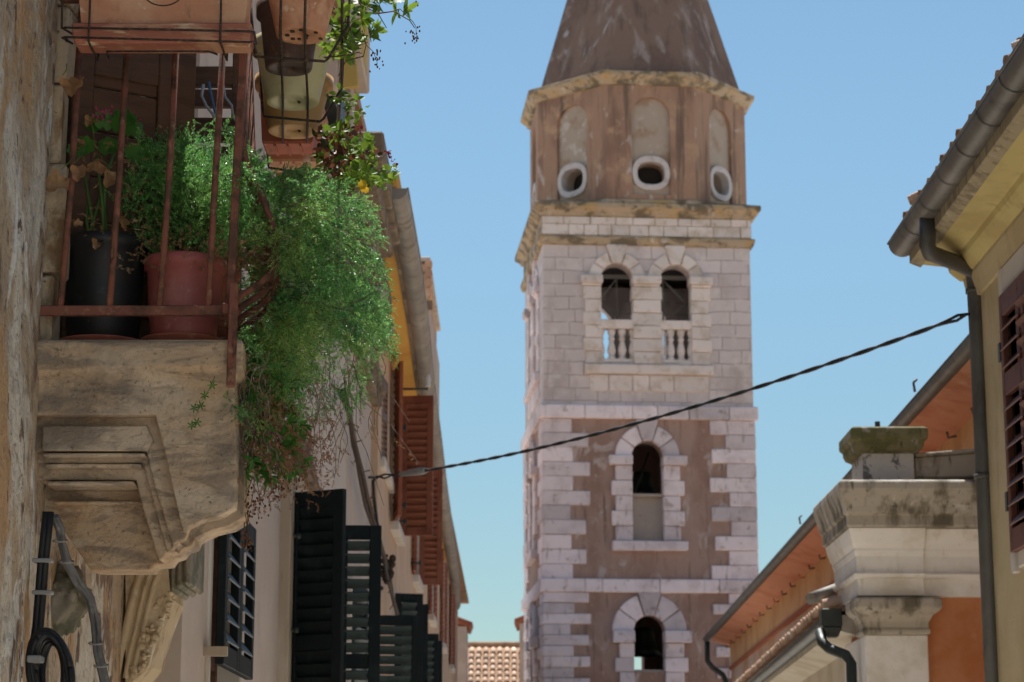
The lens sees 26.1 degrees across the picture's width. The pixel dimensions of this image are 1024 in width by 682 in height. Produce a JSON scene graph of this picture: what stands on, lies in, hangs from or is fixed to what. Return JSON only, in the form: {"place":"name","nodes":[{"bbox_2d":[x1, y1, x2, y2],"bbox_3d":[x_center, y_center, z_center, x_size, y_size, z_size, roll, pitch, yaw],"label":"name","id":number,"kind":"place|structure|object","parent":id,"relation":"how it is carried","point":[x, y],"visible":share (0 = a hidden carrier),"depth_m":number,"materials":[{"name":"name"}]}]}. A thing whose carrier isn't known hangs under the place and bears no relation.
{"place":"outdoors","nodes":[
{"label":"outdoors","id":0,"kind":"place"},
{"bbox_2d":[0,0,279,681],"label":"stone house","id":1,"kind":"structure","parent":0,"point":[118,467],"depth_m":6.66,"materials":[{"name":"stone"}]},
{"bbox_2d":[31,511,53,635],"bbox_3d":[-1.378,0.706,6.492,0.065,0.415,0.040,0,-12,0],"label":"black cable","id":2,"kind":"object","parent":1,"relation":"attached to","point":[43,560],"visible":0.85,"depth_m":6.49,"materials":[{"name":"black rubber"}]},
{"bbox_2d":[25,627,75,681],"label":"cable coil","id":3,"kind":"object","parent":1,"relation":"attached to","point":[42,641],"visible":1,"depth_m":6.29,"materials":[{"name":"black rubber"}]},
{"bbox_2d":[52,514,109,681],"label":"wall cable","id":4,"kind":"object","parent":1,"relation":"attached to","point":[101,665],"depth_m":6.82,"materials":[{"name":"grey plastic"}]},
{"bbox_2d":[46,63,164,339],"bbox_3d":[-1.238,-0.403,6.871,0.361,0.894,0.496,0,-12,0],"label":"potted geranium","id":5,"kind":"object","parent":1,"relation":"on","point":[87,280],"visible":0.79,"depth_m":6.84,"materials":[{"name":"black plastic"}]},
{"bbox_2d":[59,17,195,339],"bbox_3d":[-1.233,-0.938,7.217,0.425,2.050,0.045,8,-14,-32],"label":"balcony door","id":6,"kind":"structure","parent":1,"relation":"in","point":[149,73],"depth_m":7.14,"materials":[{"name":"brown wood"}]},
{"bbox_2d":[61,0,256,60],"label":"planter holder","id":7,"kind":"object","parent":1,"relation":"attached to","point":[220,31],"visible":0.94,"depth_m":6.63,"materials":[{"name":"metal"}]},
{"bbox_2d":[72,0,254,52],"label":"window box","id":8,"kind":"object","parent":7,"relation":"in","point":[186,14],"visible":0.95,"depth_m":6.67,"materials":[{"name":"ceramic"}]},
{"bbox_2d":[105,113,285,339],"bbox_3d":[-1.026,-0.388,7.076,0.618,0.952,0.631,0,-12,0],"label":"potted fern","id":9,"kind":"object","parent":1,"relation":"on","point":[186,261],"visible":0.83,"depth_m":6.87,"materials":[{"name":"green plant"}]},
{"bbox_2d":[187,376,216,430],"bbox_3d":[-0.918,0.185,6.565,0.088,0.167,0.009,0,-12,0],"label":"wall shoot","id":10,"kind":"object","parent":1,"relation":"attached to","point":[198,407],"depth_m":6.56,"materials":[{"name":"green plant"}]},
{"bbox_2d":[217,234,269,339],"bbox_3d":[-0.953,-0.132,7.188,0.341,0.498,0.364,9,-15,-36],"label":"potted fern","id":11,"kind":"object","parent":1,"relation":"on","point":[222,333],"visible":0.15,"depth_m":7.16,"materials":[{"name":"plant"}]},
{"bbox_2d":[251,0,350,171],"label":"wire cradle","id":12,"kind":"object","parent":1,"relation":"attached to","point":[307,120],"visible":0.72,"depth_m":7.36,"materials":[{"name":"brown metal"}]},
{"bbox_2d":[256,0,315,75],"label":"hanging pot","id":13,"kind":"object","parent":12,"relation":"hanging from","point":[271,43],"visible":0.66,"depth_m":7.29,"materials":[{"name":"brown ceramic"}]},
{"bbox_2d":[259,93,316,155],"bbox_3d":[-0.827,-0.810,8.234,0.218,0.215,0.174,0,-12,0],"label":"hanging planter","id":14,"kind":"object","parent":12,"relation":"hanging from","point":[290,147],"visible":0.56,"depth_m":8.17,"materials":[{"name":"orange ceramic"}]},
{"bbox_2d":[252,32,335,110],"bbox_3d":[-0.762,-0.933,7.699,0.296,0.221,0.296,0,-12,0],"label":"hanging pot","id":15,"kind":"object","parent":12,"relation":"hanging from","point":[295,93],"visible":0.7,"depth_m":7.63,"materials":[{"name":"beige ceramic"}]},
{"bbox_2d":[255,72,333,138],"bbox_3d":[-0.791,-0.854,8.019,0.286,0.201,0.286,0,-12,0],"label":"hanging pot","id":16,"kind":"object","parent":12,"relation":"hanging from","point":[293,129],"visible":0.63,"depth_m":7.97,"materials":[{"name":"ceramic"}]},
{"bbox_2d":[268,108,327,172],"bbox_3d":[-0.825,-0.762,8.460,0.227,0.215,0.186,0,-12,0],"label":"hanging planter","id":17,"kind":"object","parent":12,"relation":"hanging from","point":[280,160],"visible":0.24,"depth_m":8.37,"materials":[{"name":"ceramic"}]},
{"bbox_2d":[269,0,334,44],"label":"hanging pot","id":18,"kind":"object","parent":12,"relation":"hanging from","point":[318,14],"visible":0.99,"depth_m":6.98,"materials":[{"name":"ceramic"}]},
{"bbox_2d":[276,128,333,188],"bbox_3d":[-0.817,-0.714,8.681,0.232,0.215,0.186,0,-12,0],"label":"hanging planter","id":19,"kind":"object","parent":12,"relation":"hanging from","point":[329,175],"visible":0.03,"depth_m":8.61,"materials":[{"name":"plastic"}]},
{"bbox_2d":[310,82,400,194],"bbox_3d":[-0.553,-0.648,7.797,0.333,0.428,0.583,0,-12,0],"label":"trailing geranium","id":20,"kind":"object","parent":12,"relation":"hanging from","point":[333,151],"visible":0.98,"depth_m":7.69,"materials":[{"name":"green plant"}]},
{"bbox_2d":[318,0,419,75],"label":"trailing succulent","id":21,"kind":"object","parent":12,"relation":"in","point":[354,38],"visible":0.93,"depth_m":7.36,"materials":[{"name":"green plant"}]},
{"bbox_2d":[190,114,418,550],"bbox_3d":[-0.697,-0.003,7.334,0.801,1.519,1.554,0,-12,0],"label":"hanging fern","id":22,"kind":"object","parent":1,"relation":"hanging from","point":[277,361],"visible":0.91,"depth_m":6.83,"materials":[{"name":"green plant"}]},
{"bbox_2d":[458,617,472,681],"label":"house","id":23,"kind":"structure","parent":0,"point":[465,627],"depth_m":56.66,"materials":[{"name":"white paint"}]},
{"bbox_2d":[468,642,518,681],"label":"house","id":24,"kind":"structure","parent":0,"point":[493,661],"depth_m":63.79,"materials":[{"name":"beige tile"}]},
{"bbox_2d":[514,615,524,681],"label":"house","id":25,"kind":"structure","parent":0,"point":[519,623],"depth_m":55.70,"materials":[{"name":"white paint"}]},
{"bbox_2d":[515,0,760,681],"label":"bell tower","id":26,"kind":"structure","parent":0,"point":[641,540],"depth_m":49.12,"materials":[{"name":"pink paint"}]},
{"bbox_2d":[359,0,1023,669],"label":"sky","id":27,"kind":"structure","parent":0,"point":[856,104],"materials":[{"name":"blue"}]},
{"label":"street paving","id":28,"kind":"structure","parent":0,"visible":0},
{"bbox_2d":[154,0,418,681],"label":"pale house","id":29,"kind":"structure","parent":28,"relation":"on","point":[294,595],"depth_m":12.46,"materials":[{"name":"beige paint"}]},
{"bbox_2d":[204,533,245,681],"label":"window","id":30,"kind":"structure","parent":29,"relation":"in","point":[213,672],"depth_m":10.49,"materials":[{"name":"stone"}]},
{"bbox_2d":[277,463,308,681],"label":"window","id":31,"kind":"structure","parent":29,"relation":"in","point":[284,651],"depth_m":12.36,"materials":[{"name":"beige stone"}]},
{"bbox_2d":[346,589,351,681],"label":"window","id":32,"kind":"structure","parent":29,"relation":"in","point":[348,590],"depth_m":17.36,"materials":[{"name":"stone"}]},
{"bbox_2d":[337,388,398,614],"bbox_3d":[-1.183,1.534,19.104,0.161,1.134,6.067,0,-12,1],"label":"drop cable","id":33,"kind":"object","parent":29,"relation":"attached to","point":[389,563],"visible":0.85,"depth_m":18.31,"materials":[{"name":"rubber"}]},
{"bbox_2d":[380,457,394,493],"bbox_3d":[-1.345,0.856,21.723,0.310,1.045,1.748,0,-12,0],"label":"window","id":34,"kind":"structure","parent":29,"relation":"in","point":[384,467],"depth_m":21.40,"materials":[{"name":"stone"}]},
{"bbox_2d":[368,313,969,579],"bbox_3d":[0.543,0.875,16.312,0.389,0.898,9.009,5,-13,-24],"label":"overhead cable","id":35,"kind":"object","parent":29,"relation":"attached to","point":[425,470],"visible":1,"depth_m":15.34,"materials":[{"name":"black rubber"}]},
{"bbox_2d":[371,174,468,681],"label":"peach house","id":36,"kind":"structure","parent":28,"relation":"on","point":[419,539],"depth_m":23.83,"materials":[{"name":"paint"}]},
{"bbox_2d":[391,589,396,675],"bbox_3d":[-1.295,4.218,23.131,0.290,3.125,1.360,0,-12,0],"label":"window","id":37,"kind":"structure","parent":36,"relation":"in","point":[393,613],"depth_m":22.78,"materials":[{"name":"stone"}]},
{"bbox_2d":[390,370,404,545],"bbox_3d":[-1.295,1.252,23.363,0.290,1.669,1.360,0,-12,0],"label":"window","id":38,"kind":"structure","parent":36,"relation":"in","point":[396,530],"depth_m":22.76,"materials":[{"name":"stone"}]},
{"bbox_2d":[412,536,423,592],"bbox_3d":[-1.295,2.318,28.299,0.290,1.669,1.360,0,-12,0],"label":"window","id":39,"kind":"structure","parent":36,"relation":"in","point":[416,579],"depth_m":28.12,"materials":[{"name":"stone"}]},
{"bbox_2d":[428,585,436,627],"bbox_3d":[-1.295,3.459,33.577,0.290,1.669,1.360,0,-12,0],"label":"window","id":40,"kind":"structure","parent":36,"relation":"in","point":[432,620],"depth_m":32.95,"materials":[{"name":"stone"}]},
{"bbox_2d":[440,560,447,653],"bbox_3d":[-1.295,4.620,38.953,0.290,1.669,1.360,0,-12,0],"label":"window","id":41,"kind":"structure","parent":36,"relation":"in","point":[444,648],"depth_m":38.34,"materials":[{"name":"stone"}]},
{"bbox_2d":[449,585,454,673],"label":"window","id":42,"kind":"structure","parent":36,"relation":"in","point":[451,667],"depth_m":43.74,"materials":[{"name":"stone"}]},
{"bbox_2d":[421,257,440,409],"bbox_3d":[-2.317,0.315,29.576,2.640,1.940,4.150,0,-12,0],"label":"tall house","id":43,"kind":"structure","parent":28,"relation":"on","point":[432,307],"depth_m":29.22,"materials":[{"name":"beige paint"}]},
{"bbox_2d":[735,584,856,681],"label":"annex","id":44,"kind":"object","parent":28,"relation":"on","point":[813,643],"visible":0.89,"depth_m":19.71,"materials":[{"name":"paint"}]},
{"bbox_2d":[703,334,973,681],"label":"orange house","id":45,"kind":"structure","parent":28,"relation":"on","point":[769,608],"depth_m":29.97,"materials":[{"name":"paint"}]},
{"bbox_2d":[813,421,983,681],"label":"chapel front","id":46,"kind":"structure","parent":28,"relation":"on","point":[895,517],"depth_m":16.94,"materials":[{"name":"white stone"}]},
{"bbox_2d":[887,34,1023,681],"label":"olive house","id":47,"kind":"structure","parent":28,"relation":"on","point":[963,219],"depth_m":11.71,"materials":[{"name":"paint"}]},
{"bbox_2d":[1010,310,1023,570],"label":"window","id":48,"kind":"structure","parent":47,"relation":"in","point":[1021,553],"depth_m":11.62,"materials":[{"name":"stone"}]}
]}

